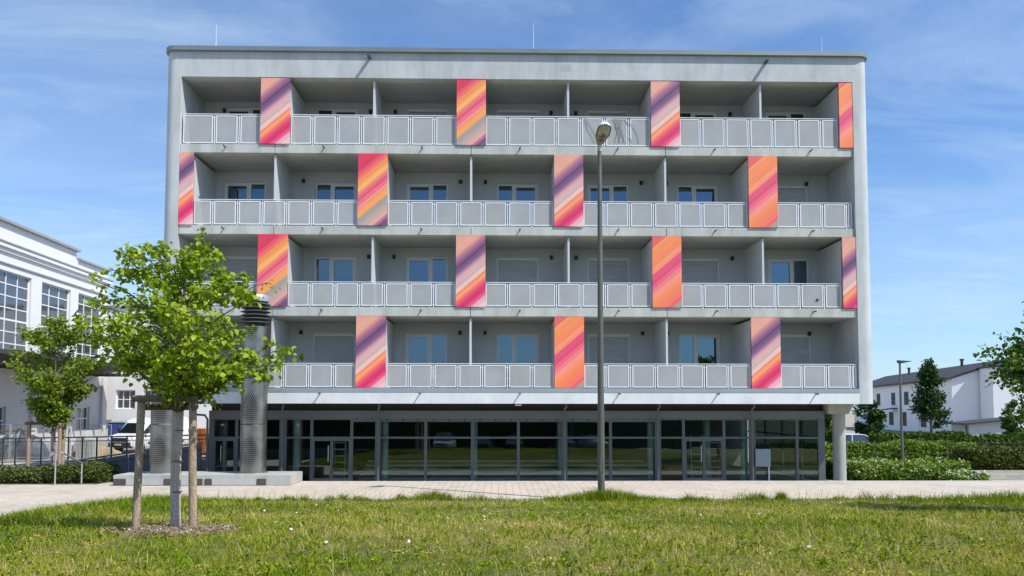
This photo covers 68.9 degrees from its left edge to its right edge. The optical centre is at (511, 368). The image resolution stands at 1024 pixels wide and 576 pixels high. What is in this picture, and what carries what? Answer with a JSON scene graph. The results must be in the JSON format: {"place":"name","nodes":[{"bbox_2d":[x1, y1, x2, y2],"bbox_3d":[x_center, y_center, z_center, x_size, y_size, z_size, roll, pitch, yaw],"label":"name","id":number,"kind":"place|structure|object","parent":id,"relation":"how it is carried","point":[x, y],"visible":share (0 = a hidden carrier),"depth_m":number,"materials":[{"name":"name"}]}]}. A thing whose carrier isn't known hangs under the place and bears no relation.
{"place":"outdoors","nodes":[
{"label":"outdoors","id":0,"kind":"place"},
{"bbox_2d":[75,436,95,456],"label":"concrete blocks","id":1,"kind":"structure","parent":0,"point":[92,443],"depth_m":45.27,"materials":[{"name":"grey concrete"}]},
{"bbox_2d":[1,411,906,461],"bbox_3d":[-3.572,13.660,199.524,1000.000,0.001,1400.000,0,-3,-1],"label":"ground","id":2,"kind":"structure","parent":0,"point":[849,422],"depth_m":103.54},
{"bbox_2d":[0,427,48,459],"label":"tarpaulin heap","id":3,"kind":"object","parent":2,"relation":"on","point":[17,434],"visible":0.61,"depth_m":43.70,"materials":[{"name":"grey plastic"}]},
{"bbox_2d":[8,424,68,460],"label":"construction fence","id":4,"kind":"object","parent":2,"relation":"on","point":[12,458],"visible":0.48,"depth_m":42.46,"materials":[{"name":"metal"}]},
{"bbox_2d":[0,481,111,484],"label":"planting bed","id":5,"kind":"object","parent":2,"relation":"on","point":[47,483],"visible":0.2,"depth_m":24.69,"materials":[{"name":"soil"}]},
{"bbox_2d":[0,463,67,483],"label":"bush","id":6,"kind":"object","parent":5,"relation":"on","point":[21,474],"visible":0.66,"depth_m":24.74,"materials":[{"name":"green plant"}]},
{"bbox_2d":[25,422,65,466],"bbox_3d":[-17.077,2.988,27.631,1.336,2.050,1.128,0,-3,-1],"label":"tree stake frame","id":7,"kind":"object","parent":5,"relation":"on","point":[61,439],"visible":0.77,"depth_m":27.21,"materials":[{"name":"brown wood"}]},
{"bbox_2d":[3,314,106,465],"bbox_3d":[-16.947,0.958,27.588,2.921,6.010,3.115,0,-3,-1],"label":"maple tree","id":8,"kind":"object","parent":5,"relation":"on","point":[54,411],"visible":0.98,"depth_m":27.54,"materials":[{"name":"green plant"}]},
{"bbox_2d":[43,463,79,483],"bbox_3d":[-15.018,3.562,25.340,1.255,0.673,1.600,0,-3,-1],"label":"bush","id":9,"kind":"object","parent":5,"relation":"on","point":[64,473],"visible":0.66,"depth_m":24.74,"materials":[{"name":"green plant"}]},
{"bbox_2d":[51,451,82,484],"bbox_3d":[-14.411,3.285,25.170,0.804,1.098,1.969,-1,-3,15],"label":"handrail","id":10,"kind":"object","parent":5,"relation":"on","point":[69,456],"visible":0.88,"depth_m":24.37,"materials":[{"name":"silver metal"}]},
{"bbox_2d":[69,460,126,482],"bbox_3d":[-14.182,3.532,25.451,1.420,0.744,1.620,0,-3,-1],"label":"bush","id":11,"kind":"object","parent":5,"relation":"on","point":[97,471],"visible":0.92,"depth_m":24.99,"materials":[{"name":"green plant"}]},
{"bbox_2d":[45,441,73,456],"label":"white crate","id":12,"kind":"object","parent":2,"relation":"on","point":[71,447],"visible":0.23,"depth_m":44.96,"materials":[{"name":"white plastic"}]},
{"bbox_2d":[65,424,111,459],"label":"construction fence","id":13,"kind":"object","parent":2,"relation":"on","point":[88,444],"visible":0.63,"depth_m":42.40,"materials":[{"name":"metal"}]},
{"bbox_2d":[0,457,205,470],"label":"access ramp","id":14,"kind":"structure","parent":2,"relation":"on","point":[38,463],"depth_m":34.10,"materials":[{"name":"concrete"}]},
{"bbox_2d":[0,434,208,465],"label":"ramp railing","id":15,"kind":"object","parent":14,"relation":"on","point":[41,441],"visible":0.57,"depth_m":32.36,"materials":[{"name":"metal"}]},
{"bbox_2d":[0,216,211,445],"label":"industrial hall","id":16,"kind":"structure","parent":2,"relation":"on","point":[42,275],"depth_m":51.29,"materials":[{"name":"white concrete"}]},
{"bbox_2d":[0,406,3,434],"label":"window","id":17,"kind":"structure","parent":16,"relation":"in","point":[1,407],"depth_m":46.20,"materials":[{"name":"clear glass"}]},
{"bbox_2d":[0,270,28,350],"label":"window","id":18,"kind":"structure","parent":16,"relation":"in","point":[14,289],"depth_m":47.32,"materials":[{"name":"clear glass"}]},
{"bbox_2d":[40,282,68,356],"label":"window","id":19,"kind":"structure","parent":16,"relation":"in","point":[54,299],"depth_m":52.10,"materials":[{"name":"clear glass"}]},
{"bbox_2d":[76,407,87,429],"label":"window","id":20,"kind":"structure","parent":16,"relation":"in","point":[81,415],"depth_m":56.11,"materials":[{"name":"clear glass"}]},
{"bbox_2d":[77,294,99,360],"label":"window","id":21,"kind":"structure","parent":16,"relation":"in","point":[87,349],"depth_m":56.77,"materials":[{"name":"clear glass"}]},
{"bbox_2d":[117,390,134,408],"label":"window","id":22,"kind":"structure","parent":16,"relation":"in","point":[124,401],"depth_m":60.15,"materials":[{"name":"clear glass"}]},
{"bbox_2d":[107,421,127,439],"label":"site cabin","id":23,"kind":"object","parent":2,"relation":"on","point":[116,425],"visible":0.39,"depth_m":56.59,"materials":[{"name":"blue paint"}]},
{"bbox_2d":[35,442,201,473],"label":"ramp parapet","id":24,"kind":"structure","parent":2,"relation":"on","point":[122,459],"depth_m":28.20,"materials":[{"name":"grey concrete"}]},
{"bbox_2d":[108,417,188,451],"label":"delivery van","id":25,"kind":"object","parent":2,"relation":"on","point":[128,428],"visible":0.39,"depth_m":50.86,"materials":[{"name":"white paint"}]},
{"bbox_2d":[188,428,208,452],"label":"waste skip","id":26,"kind":"object","parent":2,"relation":"on","point":[201,430],"visible":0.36,"depth_m":47.56,"materials":[{"name":"orange metal"}]},
{"bbox_2d":[301,481,1023,481],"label":"kerb","id":27,"kind":"structure","parent":2,"relation":"on","point":[663,481],"depth_m":25.55,"materials":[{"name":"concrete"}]},
{"bbox_2d":[854,359,1013,432],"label":"row house","id":28,"kind":"structure","parent":2,"relation":"on","point":[961,387],"depth_m":89.65,"materials":[{"name":"paint"}]},
{"bbox_2d":[977,364,1023,427],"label":"row house","id":29,"kind":"structure","parent":2,"relation":"on","point":[994,399],"depth_m":77.00,"materials":[{"name":"paint"}]},
{"bbox_2d":[0,486,1023,575],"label":"lawn","id":30,"kind":"structure","parent":0,"point":[533,550],"depth_m":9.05,"materials":[{"name":"plant"}]},
{"bbox_2d":[112,524,239,537],"bbox_3d":[-4.629,2.196,10.148,1.560,0.164,1.490,-2,-4,30],"label":"mulch patch","id":31,"kind":"object","parent":30,"relation":"on","point":[178,529],"visible":0.56,"depth_m":9.78,"materials":[{"name":"wood"}]},
{"bbox_2d":[131,395,198,528],"bbox_3d":[-4.738,1.336,10.549,0.884,1.907,0.936,0,-3,-1],"label":"tree stake frame","id":32,"kind":"object","parent":31,"relation":"on","point":[192,406],"visible":0.63,"depth_m":10.17,"materials":[{"name":"brown wood"}]},
{"bbox_2d":[98,523,244,534],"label":"mulch","id":33,"kind":"object","parent":31,"relation":"on","point":[181,531],"visible":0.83,"depth_m":9.97,"materials":[{"name":"brown wood"}]},
{"bbox_2d":[71,227,304,525],"bbox_3d":[-4.755,0.117,10.518,3.249,4.275,2.158,-2,-4,31],"label":"linden tree","id":34,"kind":"object","parent":31,"relation":"on","point":[185,373],"visible":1,"depth_m":10.38,"materials":[{"name":"green plant"}]},
{"bbox_2d":[16,500,984,549],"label":"daisies","id":35,"kind":"object","parent":30,"relation":"on","point":[371,534],"visible":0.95,"depth_m":9.80,"materials":[{"name":"white plant"}]},
{"bbox_2d":[973,301,1023,413],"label":"maple tree","id":36,"kind":"object","parent":30,"relation":"on","point":[1015,372],"visible":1,"depth_m":14.73,"materials":[{"name":"green plant"}]},
{"bbox_2d":[0,482,1023,514],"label":"pavement","id":37,"kind":"structure","parent":0,"point":[15,497],"depth_m":23.07,"materials":[{"name":"concrete"}]},
{"bbox_2d":[113,471,302,485],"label":"stack plinth","id":38,"kind":"structure","parent":37,"relation":"on","point":[218,478],"depth_m":24.17,"materials":[{"name":"concrete"}]},
{"bbox_2d":[147,293,179,473],"bbox_3d":[-11.626,0.487,25.056,0.990,6.000,0.990,0,-3,-1],"label":"ventilation stack","id":39,"kind":"object","parent":38,"relation":"on","point":[160,440],"visible":0.16,"depth_m":24.59,"materials":[{"name":"metal"}]},
{"bbox_2d":[237,294,270,473],"bbox_3d":[-8.657,0.492,25.109,0.990,6.000,0.990,0,-3,-1],"label":"ventilation stack","id":40,"kind":"object","parent":38,"relation":"on","point":[253,430],"visible":0.77,"depth_m":24.76,"materials":[{"name":"metal"}]},
{"bbox_2d":[0,497,974,516],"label":"kerb strip","id":41,"kind":"object","parent":37,"relation":"on","point":[731,498],"visible":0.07,"depth_m":20.50,"materials":[{"name":"concrete"}]},
{"bbox_2d":[595,122,610,492],"bbox_3d":[2.481,-1.470,20.219,0.417,10.437,0.767,0,-3,-1],"label":"street lamp","id":42,"kind":"object","parent":37,"relation":"on","point":[603,132],"visible":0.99,"depth_m":20.40,"materials":[{"name":"grey metal"}]},
{"bbox_2d":[0,0,1023,410],"label":"sky","id":43,"kind":"structure","parent":0,"point":[84,83],"materials":[{"name":"blue"}]},
{"bbox_2d":[748,439,1023,480],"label":"garden ground","id":44,"kind":"structure","parent":0,"point":[1004,472],"depth_m":29.68,"materials":[{"name":"grey concrete"}]},
{"bbox_2d":[163,45,872,480],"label":"apartment building","id":45,"kind":"structure","parent":44,"relation":"on","point":[399,225],"depth_m":26.99,"materials":[{"name":"concrete"}]},
{"bbox_2d":[212,418,236,470],"bbox_3d":[-10.483,3.003,27.219,0.865,2.367,0.134,0,-3,-1],"label":"shop door","id":46,"kind":"structure","parent":45,"relation":"in","point":[224,439],"depth_m":27.22,"materials":[{"name":"grey metal"}]},
{"bbox_2d":[221,333,241,387],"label":"window","id":47,"kind":"structure","parent":45,"relation":"in","point":[237,346],"depth_m":28.36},
{"bbox_2d":[236,418,239,470],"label":"shop window","id":48,"kind":"structure","parent":45,"relation":"in","point":[237,440],"depth_m":27.23,"materials":[{"name":"grey metal"}]},
{"bbox_2d":[222,256,257,306],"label":"window","id":49,"kind":"structure","parent":45,"relation":"in","point":[236,264],"depth_m":28.53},
{"bbox_2d":[225,108,260,143],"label":"window","id":50,"kind":"structure","parent":45,"relation":"in","point":[228,110],"depth_m":28.85,"materials":[{"name":"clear glass"}]},
{"bbox_2d":[224,182,265,224],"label":"window","id":51,"kind":"structure","parent":45,"relation":"in","point":[232,190],"depth_m":28.70,"materials":[{"name":"clear glass"}]},
{"bbox_2d":[267,418,280,470],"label":"shop window","id":52,"kind":"structure","parent":45,"relation":"in","point":[279,437],"depth_m":27.26,"materials":[{"name":"grey metal"}]},
{"bbox_2d":[284,419,311,480],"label":"shop window","id":53,"kind":"structure","parent":45,"relation":"in","point":[286,437],"depth_m":27.27,"materials":[{"name":"grey metal"}]},
{"bbox_2d":[311,419,351,480],"bbox_3d":[-6.594,3.011,27.288,1.451,2.367,0.134,0,-3,-1],"label":"shop door","id":54,"kind":"structure","parent":45,"relation":"in","point":[331,439],"depth_m":27.27,"materials":[{"name":"grey metal"}]},
{"bbox_2d":[313,333,354,387],"bbox_3d":[-6.759,-0.231,28.412,1.600,2.220,0.110,0,-3,-1],"label":"window","id":55,"kind":"structure","parent":45,"relation":"in","point":[327,347],"depth_m":28.42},
{"bbox_2d":[314,257,355,306],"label":"window","id":56,"kind":"structure","parent":45,"relation":"in","point":[334,269],"depth_m":28.60,"materials":[{"name":"clear glass"}]},
{"bbox_2d":[315,183,356,225],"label":"window","id":57,"kind":"structure","parent":45,"relation":"in","point":[324,191],"depth_m":28.76,"materials":[{"name":"clear glass"}]},
{"bbox_2d":[316,109,357,144],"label":"window","id":58,"kind":"structure","parent":45,"relation":"in","point":[319,111],"depth_m":28.91,"materials":[{"name":"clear glass"}]},
{"bbox_2d":[333,436,347,477],"bbox_3d":[-6.466,3.386,28.072,0.538,1.709,0.789,0,-3,-1],"label":"step ladder","id":59,"kind":"object","parent":45,"relation":"on","point":[344,455],"visible":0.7,"depth_m":27.93,"materials":[{"name":"silver metal"}]},
{"bbox_2d":[351,419,376,480],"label":"shop window","id":60,"kind":"structure","parent":45,"relation":"in","point":[353,420],"depth_m":27.32,"materials":[{"name":"grey metal"}]},
{"bbox_2d":[379,419,425,480],"bbox_3d":[-4.010,3.017,27.356,1.689,2.367,0.090,0,-3,-1],"label":"shop window","id":61,"kind":"structure","parent":45,"relation":"in","point":[381,420],"depth_m":27.35,"materials":[{"name":"grey metal"}]},
{"bbox_2d":[405,334,446,387],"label":"window","id":62,"kind":"structure","parent":45,"relation":"in","point":[419,348],"depth_m":28.50,"materials":[{"name":"blue glass"}]},
{"bbox_2d":[406,257,447,306],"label":"window","id":63,"kind":"structure","parent":45,"relation":"in","point":[418,269],"depth_m":28.66,"materials":[{"name":"clear glass"}]},
{"bbox_2d":[406,184,447,225],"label":"window","id":64,"kind":"structure","parent":45,"relation":"in","point":[414,191],"depth_m":28.82,"materials":[{"name":"clear glass"}]},
{"bbox_2d":[407,109,447,145],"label":"window","id":65,"kind":"structure","parent":45,"relation":"in","point":[409,111],"depth_m":28.95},
{"bbox_2d":[425,419,472,480],"bbox_3d":[-2.305,3.020,27.386,1.713,2.367,0.090,0,-3,-1],"label":"shop window","id":66,"kind":"structure","parent":45,"relation":"in","point":[427,420],"depth_m":27.38,"materials":[{"name":"grey metal"}]},
{"bbox_2d":[472,419,517,480],"bbox_3d":[-0.607,3.023,27.416,1.677,2.367,0.090,0,-3,-1],"label":"shop window","id":67,"kind":"structure","parent":45,"relation":"in","point":[474,420],"depth_m":27.41,"materials":[{"name":"grey metal"}]},
{"bbox_2d":[358,460,654,481],"bbox_3d":[-0.203,3.980,29.276,11.136,0.653,2.510,0,-3,-1],"label":"stepped seating","id":68,"kind":"object","parent":45,"relation":"on","point":[506,470],"visible":0.82,"depth_m":29.03,"materials":[{"name":"grey concrete"}]},
{"bbox_2d":[497,184,537,226],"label":"window","id":69,"kind":"structure","parent":45,"relation":"in","point":[505,192],"depth_m":28.88,"materials":[{"name":"clear glass"}]},
{"bbox_2d":[497,110,537,145],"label":"window","id":70,"kind":"structure","parent":45,"relation":"in","point":[501,112],"depth_m":29.02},
{"bbox_2d":[497,334,538,387],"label":"window","id":71,"kind":"structure","parent":45,"relation":"in","point":[511,348],"depth_m":28.56,"materials":[{"name":"blue glass"}]},
{"bbox_2d":[497,258,538,307],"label":"window","id":72,"kind":"structure","parent":45,"relation":"in","point":[508,269],"depth_m":28.71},
{"bbox_2d":[518,419,562,480],"bbox_3d":[1.057,3.026,27.446,1.642,2.367,0.090,0,-3,-1],"label":"shop window","id":73,"kind":"structure","parent":45,"relation":"in","point":[519,420],"depth_m":27.43,"materials":[{"name":"grey metal"}]},
{"bbox_2d":[566,419,610,480],"bbox_3d":[2.802,3.029,27.477,1.646,2.367,0.090,0,-3,-1],"label":"shop window","id":74,"kind":"structure","parent":45,"relation":"in","point":[567,420],"depth_m":27.47,"materials":[{"name":"grey metal"}]},
{"bbox_2d":[587,110,627,146],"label":"window","id":75,"kind":"structure","parent":45,"relation":"in","point":[590,113],"depth_m":29.08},
{"bbox_2d":[587,185,628,226],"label":"window","id":76,"kind":"structure","parent":45,"relation":"in","point":[609,192],"depth_m":28.95,"materials":[{"name":"clear glass"}]},
{"bbox_2d":[588,258,628,307],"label":"window","id":77,"kind":"structure","parent":45,"relation":"in","point":[615,270],"depth_m":28.77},
{"bbox_2d":[588,334,629,387],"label":"window","id":78,"kind":"structure","parent":45,"relation":"in","point":[616,346],"depth_m":28.61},
{"bbox_2d":[610,419,656,480],"bbox_3d":[4.473,3.032,27.507,1.688,2.367,0.090,0,-3,-1],"label":"shop window","id":79,"kind":"structure","parent":45,"relation":"in","point":[611,420],"depth_m":27.50,"materials":[{"name":"grey metal"}]},
{"bbox_2d":[659,419,683,480],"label":"shop window","id":80,"kind":"structure","parent":45,"relation":"in","point":[682,437],"depth_m":27.51,"materials":[{"name":"grey metal"}]},
{"bbox_2d":[687,434,706,477],"bbox_3d":[7.085,3.408,28.713,0.588,1.759,0.789,0,-3,-1],"label":"step ladder","id":81,"kind":"object","parent":45,"relation":"on","point":[690,447],"visible":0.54,"depth_m":28.57,"materials":[{"name":"silver metal"}]},
{"bbox_2d":[677,185,717,227],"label":"window","id":82,"kind":"structure","parent":45,"relation":"in","point":[685,193],"depth_m":29.01,"materials":[{"name":"clear glass"}]},
{"bbox_2d":[680,112,716,147],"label":"window","id":83,"kind":"structure","parent":45,"relation":"in","point":[682,114],"depth_m":29.17,"materials":[{"name":"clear glass"}]},
{"bbox_2d":[679,334,719,387],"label":"window","id":84,"kind":"structure","parent":45,"relation":"in","point":[694,349],"depth_m":28.69,"materials":[{"name":"clear glass"}]},
{"bbox_2d":[681,258,719,307],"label":"window","id":85,"kind":"structure","parent":45,"relation":"in","point":[694,270],"depth_m":28.84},
{"bbox_2d":[683,419,724,480],"bbox_3d":[7.075,3.036,27.531,1.497,2.367,0.134,0,-3,-1],"label":"shop door","id":86,"kind":"structure","parent":45,"relation":"in","point":[703,439],"depth_m":27.52,"materials":[{"name":"grey metal"}]},
{"bbox_2d":[710,436,720,477],"bbox_3d":[7.968,3.492,29.326,0.588,1.659,0.789,0,-3,-1],"label":"step ladder","id":87,"kind":"object","parent":45,"relation":"on","point":[719,454],"visible":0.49,"depth_m":29.18,"materials":[{"name":"silver metal"}]},
{"bbox_2d":[724,419,750,480],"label":"shop window","id":88,"kind":"structure","parent":45,"relation":"in","point":[749,427],"depth_m":27.55,"materials":[{"name":"grey metal"}]},
{"bbox_2d":[754,419,797,480],"bbox_3d":[9.734,3.042,27.600,1.601,2.367,0.090,0,-3,-1],"label":"shop window","id":89,"kind":"structure","parent":45,"relation":"in","point":[795,420],"depth_m":27.59,"materials":[{"name":"grey metal"}]},
{"bbox_2d":[765,112,805,147],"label":"window","id":90,"kind":"structure","parent":45,"relation":"in","point":[767,114],"depth_m":29.22,"materials":[{"name":"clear glass"}]},
{"bbox_2d":[768,259,808,307],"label":"window","id":91,"kind":"structure","parent":45,"relation":"in","point":[779,270],"depth_m":28.91,"materials":[{"name":"clear glass"}]},
{"bbox_2d":[778,186,807,227],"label":"window","id":92,"kind":"structure","parent":45,"relation":"in","point":[785,193],"depth_m":29.06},
{"bbox_2d":[780,335,810,388],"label":"window","id":93,"kind":"structure","parent":45,"relation":"in","point":[795,349],"depth_m":28.74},
{"bbox_2d":[797,419,819,480],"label":"shop window","id":94,"kind":"structure","parent":45,"relation":"in","point":[818,440],"depth_m":27.60,"materials":[{"name":"grey metal"}]},
{"bbox_2d":[825,414,831,442],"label":"garden tree","id":95,"kind":"object","parent":44,"relation":"on","point":[828,428],"visible":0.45,"depth_m":43.97,"materials":[{"name":"green plant"}]},
{"bbox_2d":[825,455,832,478],"bbox_3d":[12.505,3.897,29.134,0.736,0.954,1.595,0,-3,-1],"label":"garden shrub","id":96,"kind":"object","parent":44,"relation":"on","point":[829,466],"visible":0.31,"depth_m":29.05,"materials":[{"name":"green plant"}]},
{"bbox_2d":[825,433,867,442],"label":"parked car","id":97,"kind":"object","parent":44,"relation":"on","point":[854,437],"visible":0.1,"depth_m":49.64,"materials":[{"name":"white paint"}]},
{"bbox_2d":[825,440,908,460],"bbox_3d":[15.741,4.180,36.919,7.543,1.302,1.631,0,-3,-1],"label":"hedge","id":98,"kind":"object","parent":44,"relation":"on","point":[889,450],"visible":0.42,"depth_m":36.42,"materials":[{"name":"green plant"}]},
{"bbox_2d":[851,400,887,435],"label":"hornbeam tree","id":99,"kind":"object","parent":44,"relation":"on","point":[875,417],"visible":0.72,"depth_m":54.93,"materials":[{"name":"green plant"}]},
{"bbox_2d":[897,360,910,459],"bbox_3d":[19.126,2.122,36.286,0.680,5.069,0.160,0,-3,-1],"label":"path lamp","id":100,"kind":"object","parent":44,"relation":"on","point":[901,420],"visible":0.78,"depth_m":36.24,"materials":[{"name":"metal"}]},
{"bbox_2d":[846,455,971,480],"bbox_3d":[15.172,3.962,29.760,5.002,0.940,3.287,0,-3,-1],"label":"flowering shrub","id":101,"kind":"object","parent":44,"relation":"on","point":[883,469],"visible":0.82,"depth_m":28.40,"materials":[{"name":"green plant"}]},
{"bbox_2d":[909,357,952,432],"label":"hornbeam tree","id":102,"kind":"object","parent":44,"relation":"on","point":[928,404],"visible":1,"depth_m":58.29,"materials":[{"name":"green plant"}]},
{"bbox_2d":[894,439,975,462],"bbox_3d":[21.023,4.139,37.008,3.956,1.345,1.607,0,-3,-1],"label":"hedge","id":103,"kind":"object","parent":44,"relation":"on","point":[916,448],"visible":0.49,"depth_m":36.49,"materials":[{"name":"green plant"}]},
{"bbox_2d":[867,429,1023,446],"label":"hedge","id":104,"kind":"object","parent":44,"relation":"on","point":[1002,439],"visible":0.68,"depth_m":46.75,"materials":[{"name":"green plant"}]},
{"bbox_2d":[936,468,990,480],"bbox_3d":[16.779,4.000,27.715,1.714,0.557,1.401,0,-3,-1],"label":"flowering shrub","id":105,"kind":"object","parent":44,"relation":"on","point":[967,475],"visible":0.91,"depth_m":27.34,"materials":[{"name":"green plant"}]},
{"bbox_2d":[950,417,1005,435],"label":"garden shed","id":106,"kind":"structure","parent":44,"relation":"on","point":[976,427],"depth_m":58.37,"materials":[{"name":"metal"}]},
{"bbox_2d":[948,445,1023,469],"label":"hedge","id":107,"kind":"object","parent":44,"relation":"on","point":[988,457],"visible":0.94,"depth_m":33.33,"materials":[{"name":"green plant"}]},
{"bbox_2d":[982,474,1023,476],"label":"wall","id":108,"kind":"structure","parent":44,"relation":"on","point":[1007,475],"depth_m":30.08,"materials":[{"name":"concrete"}]},
{"bbox_2d":[998,398,1023,433],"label":"young tree","id":109,"kind":"object","parent":44,"relation":"on","point":[1009,424],"visible":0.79,"depth_m":52.35,"materials":[{"name":"green plant"}]},
{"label":"gravel strip","id":110,"kind":"structure","parent":0,"visible":0},
{"bbox_2d":[755,449,770,480],"bbox_3d":[9.219,3.587,27.432,0.561,1.260,0.060,0,-3,-1],"label":"notice board","id":111,"kind":"object","parent":110,"relation":"on","point":[762,457],"visible":0.93,"depth_m":27.42,"materials":[{"name":"metal"}]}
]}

